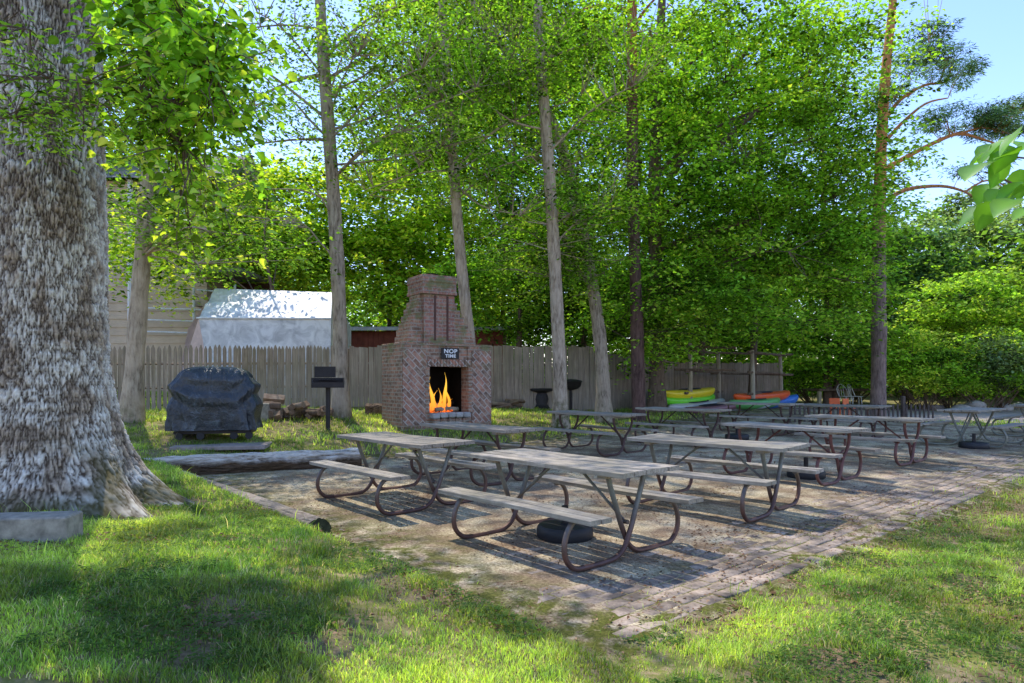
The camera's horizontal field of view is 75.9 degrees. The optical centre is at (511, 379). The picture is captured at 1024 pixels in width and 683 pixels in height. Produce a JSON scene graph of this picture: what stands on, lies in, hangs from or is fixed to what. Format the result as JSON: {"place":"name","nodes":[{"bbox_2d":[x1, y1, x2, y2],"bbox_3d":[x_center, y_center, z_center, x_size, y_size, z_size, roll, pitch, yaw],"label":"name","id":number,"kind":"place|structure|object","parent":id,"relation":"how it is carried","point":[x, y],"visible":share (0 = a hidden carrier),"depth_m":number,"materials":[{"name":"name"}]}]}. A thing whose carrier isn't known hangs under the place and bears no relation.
{"place":"outdoors","nodes":[
{"label":"outdoors","id":0,"kind":"place"},
{"bbox_2d":[0,380,1023,682],"bbox_3d":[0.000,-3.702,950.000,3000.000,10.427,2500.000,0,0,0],"label":"ground","id":1,"kind":"structure","parent":0,"point":[940,660],"depth_m":3.64,"materials":[{"name":"green plant"}]},
{"bbox_2d":[0,511,82,543],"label":"stone block","id":2,"kind":"object","parent":1,"relation":"on","point":[43,526],"depth_m":4.49,"materials":[{"name":"concrete"}]},
{"bbox_2d":[102,9,164,179],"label":"background tree","id":3,"kind":"object","parent":1,"relation":"on","point":[108,60],"visible":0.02,"depth_m":26.64,"materials":[{"name":"green plant"}]},
{"bbox_2d":[0,0,308,520],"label":"oak tree","id":4,"kind":"object","parent":1,"relation":"on","point":[65,443],"visible":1,"depth_m":5.68,"materials":[{"name":"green plant"}]},
{"bbox_2d":[106,156,273,391],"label":"house","id":5,"kind":"structure","parent":1,"relation":"on","point":[118,329],"depth_m":22.98,"materials":[{"name":"beige"}]},
{"bbox_2d":[155,182,184,213],"bbox_3d":[-11.973,-6.301,22.948,1.100,1.400,0.085,0,0,0],"label":"window","id":6,"kind":"structure","parent":5,"relation":"in","point":[163,182],"depth_m":22.90,"materials":[{"name":"white paint"}]},
{"bbox_2d":[147,267,268,332],"bbox_3d":[-10.997,-1.706,23.705,3.902,4.270,2.690,0,0,0],"label":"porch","id":7,"kind":"object","parent":5,"relation":"attached to","point":[264,286],"visible":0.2,"depth_m":22.83,"materials":[{"name":"metal"}]},
{"bbox_2d":[165,366,262,439],"bbox_3d":[-5.302,0.400,11.779,1.534,1.288,0.831,0,0,-12],"label":"covered barbecue","id":8,"kind":"object","parent":1,"relation":"on","point":[204,400],"visible":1,"depth_m":11.46,"materials":[{"name":"fabric"}]},
{"bbox_2d":[105,131,328,290],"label":"background tree","id":9,"kind":"object","parent":1,"relation":"on","point":[215,160],"visible":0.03,"depth_m":24.59,"materials":[{"name":"green plant"}]},
{"bbox_2d":[107,163,329,328],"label":"background tree","id":10,"kind":"object","parent":1,"relation":"on","point":[129,267],"visible":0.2,"depth_m":20.99,"materials":[{"name":"green plant"}]},
{"bbox_2d":[169,441,271,450],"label":"paving slab","id":11,"kind":"structure","parent":1,"relation":"on","point":[246,446],"depth_m":11.07,"materials":[{"name":"grey concrete"}]},
{"bbox_2d":[110,345,332,409],"bbox_3d":[-8.023,0.026,16.760,7.507,1.985,0.156,0,0,-24],"label":"picket fence","id":12,"kind":"object","parent":1,"relation":"on","point":[267,381],"visible":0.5,"depth_m":17.30,"materials":[{"name":"grey wood"}]},
{"bbox_2d":[102,0,348,422],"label":"lawn tree","id":13,"kind":"object","parent":1,"relation":"on","point":[132,403],"visible":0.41,"depth_m":12.44,"materials":[{"name":"green plant"}]},
{"bbox_2d":[106,143,381,291],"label":"background tree","id":14,"kind":"object","parent":1,"relation":"on","point":[271,173],"visible":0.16,"depth_m":26.50,"materials":[{"name":"green plant"}]},
{"bbox_2d":[144,448,361,474],"bbox_3d":[-3.999,1.302,10.298,3.203,0.363,0.358,0,0,-20],"label":"weathered log","id":15,"kind":"object","parent":1,"relation":"on","point":[204,464],"visible":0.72,"depth_m":10.19,"materials":[{"name":"grey wood"}]},
{"bbox_2d":[180,470,331,534],"bbox_3d":[-3.337,1.404,7.804,0.257,0.305,4.858,0,0,-41],"label":"timber edging","id":16,"kind":"object","parent":1,"relation":"on","point":[324,525],"visible":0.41,"depth_m":6.48,"materials":[{"name":"brown wood"}]},
{"bbox_2d":[261,403,269,421],"bbox_3d":[-5.122,0.689,13.560,0.200,0.420,0.300,0,0,-11],"label":"cinder block","id":17,"kind":"object","parent":1,"relation":"on","point":[265,410],"depth_m":13.42,"materials":[{"name":"concrete"}]},
{"bbox_2d":[182,288,350,397],"bbox_3d":[-8.092,-1.207,21.252,5.097,3.496,3.260,0,0,-3],"label":"storage canopy","id":18,"kind":"object","parent":1,"relation":"on","point":[232,318],"visible":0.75,"depth_m":19.79,"materials":[{"name":"white fabric"}]},
{"bbox_2d":[269,411,282,420],"bbox_3d":[-4.991,0.768,13.626,0.426,0.178,0.182,-14,0,1],"label":"firewood log","id":19,"kind":"object","parent":1,"relation":"on","point":[277,415],"visible":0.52,"depth_m":13.58,"materials":[{"name":"brown wood"}]},
{"bbox_2d":[282,414,294,419],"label":"firewood log","id":20,"kind":"object","parent":1,"relation":"on","point":[289,416],"visible":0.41,"depth_m":13.84,"materials":[{"name":"brown wood"}]},
{"bbox_2d":[282,407,303,415],"bbox_3d":[-4.671,0.666,14.005,0.215,0.211,0.426,0,6,45],"label":"firewood log","id":21,"kind":"object","parent":20,"relation":"on","point":[285,411],"visible":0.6,"depth_m":13.85,"materials":[{"name":"brown wood"}]},
{"bbox_2d":[311,366,343,429],"bbox_3d":[-3.691,0.417,13.177,0.635,1.384,0.608,0,0,-15],"label":"pedestal grill","id":22,"kind":"object","parent":1,"relation":"on","point":[326,383],"visible":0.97,"depth_m":13.24,"materials":[{"name":"metal"}]},
{"bbox_2d":[130,0,528,418],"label":"lawn tree","id":23,"kind":"object","parent":1,"relation":"on","point":[323,77],"visible":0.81,"depth_m":14.65,"materials":[{"name":"green plant"}]},
{"bbox_2d":[365,403,381,415],"bbox_3d":[-3.365,0.754,16.236,0.494,0.362,0.340,0,0,0],"label":"cut log","id":24,"kind":"object","parent":1,"relation":"on","point":[375,408],"visible":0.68,"depth_m":16.09,"materials":[{"name":"brown wood"}]},
{"bbox_2d":[269,117,496,325],"bbox_3d":[-5.832,-5.005,28.061,10.919,11.931,8.634,0,0,0],"label":"background tree","id":25,"kind":"object","parent":1,"relation":"on","point":[397,244],"visible":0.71,"depth_m":26.57,"materials":[{"name":"green plant"}]},
{"bbox_2d":[351,326,512,385],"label":"shed","id":26,"kind":"structure","parent":1,"relation":"on","point":[368,336],"depth_m":24.91,"materials":[{"name":"red wood"}]},
{"bbox_2d":[382,273,491,430],"bbox_3d":[-1.668,-0.530,15.000,2.260,3.760,1.286,0,0,-33],"label":"brick fireplace","id":27,"kind":"object","parent":1,"relation":"on","point":[431,325],"visible":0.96,"depth_m":14.62,"materials":[{"name":"brick"}]},
{"bbox_2d":[429,376,452,412],"bbox_3d":[-1.659,0.286,14.856,0.706,0.913,0.256,0,0,-33],"label":"fire","id":28,"kind":"object","parent":27,"relation":"in","point":[441,403],"visible":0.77,"depth_m":14.86,"materials":[{"name":"orange"}]},
{"bbox_2d":[434,407,458,411],"bbox_3d":[-1.493,0.664,14.922,0.611,0.115,0.125,0,0,-37],"label":"burning log","id":29,"kind":"object","parent":27,"relation":"in","point":[436,409],"visible":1,"depth_m":14.88,"materials":[{"name":"grey wood"}]},
{"bbox_2d":[441,348,458,358],"bbox_3d":[-1.372,-0.590,14.608,0.440,0.240,0.027,0,0,-33],"label":"sign","id":30,"kind":"object","parent":27,"relation":"attached to","point":[449,353],"visible":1,"depth_m":14.59,"materials":[{"name":"metal"}]},
{"bbox_2d":[338,118,538,335],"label":"background tree","id":31,"kind":"object","parent":1,"relation":"on","point":[468,219],"visible":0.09,"depth_m":29.73,"materials":[{"name":"green plant"}]},
{"bbox_2d":[276,0,633,344],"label":"lawn tree","id":32,"kind":"object","parent":1,"relation":"on","point":[456,207],"visible":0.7,"depth_m":16.35,"materials":[{"name":"green plant"}]},
{"bbox_2d":[348,345,593,410],"bbox_3d":[-1.028,-0.034,19.495,7.525,2.101,0.156,0,0,-19],"label":"picket fence","id":33,"kind":"object","parent":1,"relation":"on","point":[513,377],"visible":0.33,"depth_m":19.81,"materials":[{"name":"grey wood"}]},
{"bbox_2d":[333,0,655,331],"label":"background tree","id":34,"kind":"object","parent":1,"relation":"on","point":[402,115],"visible":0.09,"depth_m":29.12,"materials":[{"name":"green plant"}]},
{"bbox_2d":[382,0,650,423],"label":"lawn tree","id":35,"kind":"object","parent":1,"relation":"on","point":[603,401],"visible":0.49,"depth_m":17.82,"materials":[{"name":"green plant"}]},
{"bbox_2d":[11,474,1023,682],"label":"clover","id":36,"kind":"object","parent":1,"relation":"on","point":[232,611],"visible":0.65,"depth_m":3.60,"materials":[{"name":"green plant"}]},
{"bbox_2d":[417,90,625,346],"bbox_3d":[0.148,-5.075,24.443,7.844,12.324,6.362,0,0,23],"label":"background tree","id":37,"kind":"object","parent":1,"relation":"on","point":[521,314],"visible":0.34,"depth_m":23.86,"materials":[{"name":"green plant"}]},
{"bbox_2d":[530,388,552,408],"bbox_3d":[0.862,0.571,20.220,0.840,0.640,0.840,0,0,0],"label":"planter urn","id":38,"kind":"object","parent":1,"relation":"on","point":[541,399],"visible":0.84,"depth_m":19.97,"materials":[{"name":"metal"}]},
{"bbox_2d":[468,90,679,370],"bbox_3d":[2.662,-5.269,25.028,8.939,12.877,7.292,0,0,0],"label":"background tree","id":39,"kind":"object","parent":1,"relation":"on","point":[584,342],"visible":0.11,"depth_m":24.40,"materials":[{"name":"green plant"}]},
{"bbox_2d":[567,379,582,409],"bbox_3d":[1.825,0.513,20.320,0.720,1.088,0.720,0,0,0],"label":"pedestal grill","id":40,"kind":"object","parent":1,"relation":"on","point":[573,384],"visible":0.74,"depth_m":20.09,"materials":[{"name":"metal"}]},
{"bbox_2d":[468,0,730,434],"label":"lawn tree","id":41,"kind":"object","parent":1,"relation":"on","point":[554,262],"visible":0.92,"depth_m":16.06,"materials":[{"name":"green plant"}]},
{"bbox_2d":[560,0,654,420],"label":"pine tree","id":42,"kind":"object","parent":1,"relation":"on","point":[638,392],"visible":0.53,"depth_m":18.46,"materials":[{"name":"brown plant"}]},
{"bbox_2d":[589,353,673,410],"bbox_3d":[4.090,0.175,22.004,4.193,2.090,0.156,0,0,-39],"label":"picket fence","id":43,"kind":"object","parent":1,"relation":"on","point":[619,399],"visible":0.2,"depth_m":21.50,"materials":[{"name":"grey wood"}]},
{"bbox_2d":[512,0,773,363],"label":"background tree","id":44,"kind":"object","parent":1,"relation":"on","point":[627,333],"visible":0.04,"depth_m":27.61,"materials":[{"name":"green plant"}]},
{"bbox_2d":[275,212,1023,400],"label":"woodland","id":45,"kind":"object","parent":1,"relation":"on","point":[984,256],"visible":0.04,"depth_m":37.93,"materials":[{"name":"green plant"}]},
{"bbox_2d":[668,398,724,411],"bbox_3d":[5.977,0.862,21.152,2.823,0.396,0.673,-4,2,-37],"label":"kayak","id":46,"kind":"object","parent":1,"relation":"on","point":[684,405],"visible":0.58,"depth_m":20.68,"materials":[{"name":"plastic"}]},
{"bbox_2d":[667,394,714,404],"bbox_3d":[5.785,0.696,21.351,2.690,0.418,0.653,-2,1,-39],"label":"kayak","id":47,"kind":"object","parent":46,"relation":"on","point":[679,400],"visible":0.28,"depth_m":20.76,"materials":[{"name":"plastic"}]},
{"bbox_2d":[666,387,714,397],"bbox_3d":[5.785,0.465,21.351,2.690,0.396,0.632,-3,2,-39],"label":"kayak","id":48,"kind":"object","parent":47,"relation":"on","point":[701,392],"visible":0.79,"depth_m":20.99,"materials":[{"name":"plastic"}]},
{"bbox_2d":[684,403,735,413],"bbox_3d":[6.266,0.909,20.601,2.385,0.305,0.612,-4,2,-30],"label":"kayak","id":49,"kind":"object","parent":1,"relation":"on","point":[715,406],"visible":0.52,"depth_m":20.32,"materials":[{"name":"plastic"}]},
{"bbox_2d":[642,15,798,362],"bbox_3d":[7.640,-6.070,24.540,6.825,14.507,5.419,0,0,0],"label":"understory tree","id":50,"kind":"object","parent":1,"relation":"on","point":[704,342],"visible":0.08,"depth_m":24.28,"materials":[{"name":"green plant"}]},
{"bbox_2d":[618,68,834,363],"bbox_3d":[10.407,-7.117,31.010,10.724,16.459,8.755,0,0,0],"label":"background tree","id":51,"kind":"object","parent":1,"relation":"on","point":[740,345],"visible":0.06,"depth_m":29.94,"materials":[{"name":"green plant"}]},
{"bbox_2d":[674,362,782,401],"bbox_3d":[8.277,0.261,24.926,6.153,1.906,0.156,0,0,-32],"label":"picket fence","id":52,"kind":"object","parent":1,"relation":"on","point":[731,385],"visible":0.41,"depth_m":24.79,"materials":[{"name":"grey wood"}]},
{"bbox_2d":[674,343,793,409],"bbox_3d":[7.557,-0.001,22.361,5.420,2.428,1.946,0,0,-45],"label":"kayak rack","id":53,"kind":"object","parent":1,"relation":"on","point":[719,372],"visible":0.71,"depth_m":21.72,"materials":[{"name":"brown wood"}]},
{"bbox_2d":[504,0,964,412],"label":"maple tree","id":54,"kind":"object","parent":1,"relation":"on","point":[805,111],"visible":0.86,"depth_m":18.80,"materials":[{"name":"green plant"}]},
{"bbox_2d":[732,405,770,410],"bbox_3d":[7.319,0.902,21.400,2.739,0.239,0.612,-2,1,-17],"label":"kayak","id":55,"kind":"object","parent":1,"relation":"on","point":[763,407],"visible":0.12,"depth_m":21.39,"materials":[{"name":"plastic"}]},
{"bbox_2d":[729,397,779,409],"bbox_3d":[8.003,0.780,21.600,2.722,0.373,0.653,-1,1,-36],"label":"kayak","id":56,"kind":"object","parent":55,"relation":"on","point":[765,400],"visible":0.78,"depth_m":21.25,"materials":[{"name":"plastic"}]},
{"bbox_2d":[733,390,789,400],"bbox_3d":[8.515,0.585,22.301,3.486,0.396,0.653,-2,1,-39],"label":"kayak","id":57,"kind":"object","parent":56,"relation":"on","point":[783,394],"visible":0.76,"depth_m":22.01,"materials":[{"name":"plastic"}]},
{"bbox_2d":[692,16,866,392],"bbox_3d":[9.301,-5.897,23.767,6.064,14.259,5.616,0,0,33],"label":"understory tree","id":58,"kind":"object","parent":1,"relation":"on","point":[754,347],"visible":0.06,"depth_m":23.90,"materials":[{"name":"green plant"}]},
{"bbox_2d":[771,394,798,407],"bbox_3d":[9.305,0.785,23.202,2.111,0.396,0.612,-5,2,-22],"label":"kayak","id":59,"kind":"object","parent":1,"relation":"on","point":[792,398],"visible":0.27,"depth_m":23.13,"materials":[{"name":"plastic"}]},
{"bbox_2d":[757,355,859,402],"bbox_3d":[12.829,0.006,29.108,4.794,2.250,4.012,0,0,0],"label":"bush","id":60,"kind":"object","parent":1,"relation":"on","point":[799,391],"visible":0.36,"depth_m":28.88,"materials":[{"name":"green plant"}]},
{"bbox_2d":[802,388,869,403],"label":"platform","id":61,"kind":"structure","parent":1,"relation":"on","point":[819,394],"depth_m":26.59,"materials":[{"name":"grey wood"}]},
{"bbox_2d":[773,33,931,403],"bbox_3d":[13.703,-6.338,26.908,6.686,15.313,5.255,0,0,0],"label":"understory tree","id":62,"kind":"object","parent":1,"relation":"on","point":[827,395],"visible":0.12,"depth_m":26.83,"materials":[{"name":"green plant"}]},
{"bbox_2d":[810,348,896,402],"bbox_3d":[15.275,-0.207,29.163,3.902,2.686,3.166,0,0,30],"label":"bush","id":63,"kind":"object","parent":1,"relation":"on","point":[857,393],"visible":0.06,"depth_m":28.87,"materials":[{"name":"green plant"}]},
{"bbox_2d":[738,139,971,397],"bbox_3d":[13.501,-4.566,26.432,8.119,11.779,7.300,0,0,-28],"label":"background tree","id":64,"kind":"object","parent":1,"relation":"on","point":[836,368],"visible":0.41,"depth_m":26.21,"materials":[{"name":"green plant"}]},
{"bbox_2d":[847,384,862,407],"bbox_3d":[13.697,0.631,26.204,0.543,0.966,0.538,0,0,10],"label":"garden chair","id":65,"kind":"object","parent":1,"relation":"on","point":[849,390],"visible":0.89,"depth_m":26.11,"materials":[{"name":"white paint"}]},
{"bbox_2d":[789,396,933,422],"bbox_3d":[10.000,0.918,18.680,4.906,0.900,0.100,0,0,-14],"label":"garden fence","id":66,"kind":"object","parent":1,"relation":"on","point":[903,409],"visible":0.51,"depth_m":18.88,"materials":[{"name":"wood"}]},
{"bbox_2d":[832,194,988,395],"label":"background tree","id":67,"kind":"object","parent":1,"relation":"on","point":[937,237],"visible":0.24,"depth_m":34.46,"materials":[{"name":"green plant"}]},
{"bbox_2d":[842,326,981,408],"bbox_3d":[15.531,-0.404,25.979,4.874,3.268,4.226,0,0,0],"label":"bush","id":68,"kind":"object","parent":1,"relation":"on","point":[927,346],"visible":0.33,"depth_m":25.20,"materials":[{"name":"green plant"}]},
{"bbox_2d":[869,359,1000,408],"bbox_3d":[15.873,0.215,24.941,4.400,2.095,4.002,0,0,0],"label":"bush","id":69,"kind":"object","parent":1,"relation":"on","point":[900,378],"visible":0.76,"depth_m":24.34,"materials":[{"name":"green plant"}]},
{"bbox_2d":[859,0,1023,416],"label":"pine tree","id":70,"kind":"object","parent":1,"relation":"on","point":[995,121],"visible":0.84,"depth_m":21.77,"materials":[{"name":"green plant"}]},
{"bbox_2d":[886,346,1013,408],"bbox_3d":[16.887,-0.112,25.458,4.972,2.719,4.150,0,0,0],"label":"bush","id":71,"kind":"object","parent":1,"relation":"on","point":[928,358],"visible":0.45,"depth_m":24.65,"materials":[{"name":"green plant"}]},
{"bbox_2d":[887,182,1016,344],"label":"background tree","id":72,"kind":"object","parent":1,"relation":"on","point":[961,204],"visible":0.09,"depth_m":42.99,"materials":[{"name":"green plant"}]},
{"bbox_2d":[887,259,1023,402],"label":"background tree","id":73,"kind":"object","parent":1,"relation":"on","point":[961,315],"visible":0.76,"depth_m":29.17,"materials":[{"name":"green plant"}]},
{"bbox_2d":[915,202,1023,395],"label":"background tree","id":74,"kind":"object","parent":1,"relation":"on","point":[996,223],"visible":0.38,"depth_m":36.98,"materials":[{"name":"green plant"}]},
{"bbox_2d":[965,400,986,407],"bbox_3d":[17.457,1.038,24.765,0.748,0.552,1.123,0,-20,33],"label":"boulder","id":75,"kind":"object","parent":1,"relation":"on","point":[976,403],"visible":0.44,"depth_m":24.37,"materials":[{"name":"stone"}]},
{"bbox_2d":[929,368,1023,407],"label":"bush","id":76,"kind":"object","parent":1,"relation":"on","point":[996,393],"visible":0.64,"depth_m":24.21,"materials":[{"name":"green plant"}]},
{"bbox_2d":[939,325,1023,407],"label":"bush","id":77,"kind":"object","parent":1,"relation":"on","point":[1008,359],"visible":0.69,"depth_m":24.27,"materials":[{"name":"green plant"}]},
{"bbox_2d":[958,126,1023,232],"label":"sapling","id":78,"kind":"object","parent":1,"relation":"on","point":[992,201],"visible":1,"depth_m":3.05,"materials":[{"name":"green plant"}]},
{"bbox_2d":[962,323,1023,370],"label":"bush","id":79,"kind":"object","parent":1,"relation":"on","point":[1012,333],"visible":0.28,"depth_m":25.19,"materials":[{"name":"green plant"}]},
{"bbox_2d":[104,0,1023,365],"label":"sky","id":80,"kind":"structure","parent":0,"point":[996,27],"materials":[{"name":"blue"}]},
{"bbox_2d":[198,409,1023,657],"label":"patio","id":81,"kind":"structure","parent":0,"point":[731,573],"depth_m":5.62,"materials":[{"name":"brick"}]},
{"bbox_2d":[309,431,496,515],"bbox_3d":[-1.341,1.079,7.991,1.574,0.766,1.941,0,0,-42],"label":"picnic table","id":82,"kind":"object","parent":81,"relation":"on","point":[413,443],"visible":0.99,"depth_m":7.73,"materials":[{"name":"grey wood"}]},
{"bbox_2d":[400,422,560,486],"bbox_3d":[-0.488,1.057,9.722,1.516,0.768,1.941,0,0,-42],"label":"picnic table","id":83,"kind":"object","parent":81,"relation":"on","point":[496,430],"visible":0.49,"depth_m":9.46,"materials":[{"name":"grey wood"}]},
{"bbox_2d":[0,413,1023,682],"bbox_3d":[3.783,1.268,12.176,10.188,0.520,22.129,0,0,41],"label":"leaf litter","id":84,"kind":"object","parent":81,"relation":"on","point":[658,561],"visible":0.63,"depth_m":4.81,"materials":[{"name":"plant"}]},
{"bbox_2d":[537,505,592,543],"bbox_3d":[0.497,1.328,6.160,0.530,0.300,0.530,0,0,0],"label":"umbrella base","id":85,"kind":"object","parent":81,"relation":"on","point":[552,531],"visible":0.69,"depth_m":5.97,"materials":[{"name":"black plastic"}]},
{"bbox_2d":[438,448,702,571],"bbox_3d":[0.490,1.098,5.992,1.574,0.769,1.941,0,0,-41],"label":"picnic table","id":86,"kind":"object","parent":81,"relation":"on","point":[607,469],"visible":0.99,"depth_m":5.73,"materials":[{"name":"grey wood"}]},
{"bbox_2d":[536,410,658,455],"bbox_3d":[1.612,1.010,12.782,1.516,0.768,1.941,0,0,-41],"label":"picnic table","id":87,"kind":"object","parent":81,"relation":"on","point":[613,415],"visible":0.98,"depth_m":12.51,"materials":[{"name":"grey wood"}]},
{"bbox_2d":[625,407,731,447],"bbox_3d":[3.661,0.993,14.143,1.516,0.768,1.941,0,0,-41],"label":"picnic table","id":88,"kind":"object","parent":81,"relation":"on","point":[693,427],"visible":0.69,"depth_m":13.96,"materials":[{"name":"grey wood"}]},
{"bbox_2d":[625,433,823,522],"bbox_3d":[2.350,1.080,7.661,1.574,0.771,1.941,0,0,-45],"label":"picnic table","id":89,"kind":"object","parent":81,"relation":"on","point":[762,448],"visible":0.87,"depth_m":7.37,"materials":[{"name":"grey wood"}]},
{"bbox_2d":[725,428,748,439],"bbox_3d":[5.137,1.212,15.000,0.530,0.300,0.530,0,0,-43],"label":"umbrella base","id":90,"kind":"object","parent":81,"relation":"on","point":[733,436],"visible":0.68,"depth_m":14.81,"materials":[{"name":"metal"}]},
{"bbox_2d":[709,401,803,435],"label":"picnic table","id":91,"kind":"object","parent":81,"relation":"on","point":[759,416],"visible":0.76,"depth_m":16.35,"materials":[{"name":"grey wood"}]},
{"bbox_2d":[721,421,881,485],"bbox_3d":[4.171,1.056,9.790,1.516,0.768,1.938,0,0,-40],"label":"picnic table","id":92,"kind":"object","parent":81,"relation":"on","point":[829,430],"visible":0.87,"depth_m":9.48,"materials":[{"name":"grey wood"}]},
{"bbox_2d":[787,457,825,479],"bbox_3d":[4.323,1.289,9.660,0.530,0.300,0.530,0,0,16],"label":"umbrella base","id":93,"kind":"object","parent":81,"relation":"on","point":[807,476],"visible":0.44,"depth_m":9.45,"materials":[{"name":"metal"}]},
{"bbox_2d":[829,398,840,414],"bbox_3d":[9.826,0.839,19.988,0.300,0.570,0.318,0,0,20],"label":"play chair","id":94,"kind":"object","parent":81,"relation":"on","point":[834,400],"visible":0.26,"depth_m":20.09,"materials":[{"name":"orange plastic"}]},
{"bbox_2d":[788,403,891,437],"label":"picnic table","id":95,"kind":"object","parent":81,"relation":"on","point":[866,407],"visible":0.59,"depth_m":15.37,"materials":[{"name":"grey wood"}]},
{"bbox_2d":[842,398,855,415],"bbox_3d":[10.480,0.862,20.388,0.300,0.570,0.318,0,0,-30],"label":"play chair","id":96,"kind":"object","parent":81,"relation":"on","point":[845,401],"visible":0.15,"depth_m":20.46,"materials":[{"name":"orange plastic"}]},
{"bbox_2d":[794,414,945,465],"bbox_3d":[6.271,1.026,11.572,1.516,0.768,1.938,0,0,-39],"label":"picnic table","id":97,"kind":"object","parent":81,"relation":"on","point":[903,420],"visible":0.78,"depth_m":11.28,"materials":[{"name":"grey wood"}]},
{"bbox_2d":[919,407,1023,447],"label":"picnic table","id":98,"kind":"object","parent":81,"relation":"on","point":[973,411],"visible":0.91,"depth_m":13.82,"materials":[{"name":"grey wood"}]},
{"bbox_2d":[958,434,989,448],"bbox_3d":[9.338,1.234,13.280,0.530,0.300,0.530,0,0,31],"label":"umbrella base","id":99,"kind":"object","parent":81,"relation":"on","point":[973,444],"visible":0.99,"depth_m":13.12,"materials":[{"name":"metal"}]},
{"bbox_2d":[991,404,1023,436],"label":"picnic table","id":100,"kind":"object","parent":81,"relation":"on","point":[1011,417],"visible":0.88,"depth_m":15.93,"materials":[{"name":"grey wood"}]},
{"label":"firewood log","id":101,"kind":"object","parent":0,"visible":0},
{"bbox_2d":[263,402,280,408],"bbox_3d":[-5.044,0.535,13.701,0.437,0.153,0.160,1,0,-17],"label":"firewood log","id":102,"kind":"object","parent":101,"relation":"on","point":[274,405],"visible":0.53,"depth_m":13.68,"materials":[{"name":"brown wood"}]},
{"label":"firewood log","id":103,"kind":"object","parent":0,"visible":0},
{"bbox_2d":[263,393,284,403],"bbox_3d":[-5.082,0.403,14.034,0.426,0.201,0.205,6,-2,-17],"label":"firewood log","id":104,"kind":"object","parent":103,"relation":"on","point":[275,398],"visible":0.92,"depth_m":13.98,"materials":[{"name":"brown wood"}]},
{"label":"firewood log","id":105,"kind":"object","parent":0,"visible":0},
{"bbox_2d":[302,410,320,415],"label":"firewood log","id":106,"kind":"object","parent":105,"relation":"on","point":[314,412],"visible":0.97,"depth_m":13.91,"materials":[{"name":"brown wood"}]},
{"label":"firewood log","id":107,"kind":"object","parent":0,"visible":0},
{"bbox_2d":[287,402,305,409],"bbox_3d":[-4.566,0.560,13.891,0.436,0.148,0.155,-13,-6,24],"label":"firewood log","id":108,"kind":"object","parent":107,"relation":"on","point":[300,405],"visible":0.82,"depth_m":13.79,"materials":[{"name":"brown wood"}]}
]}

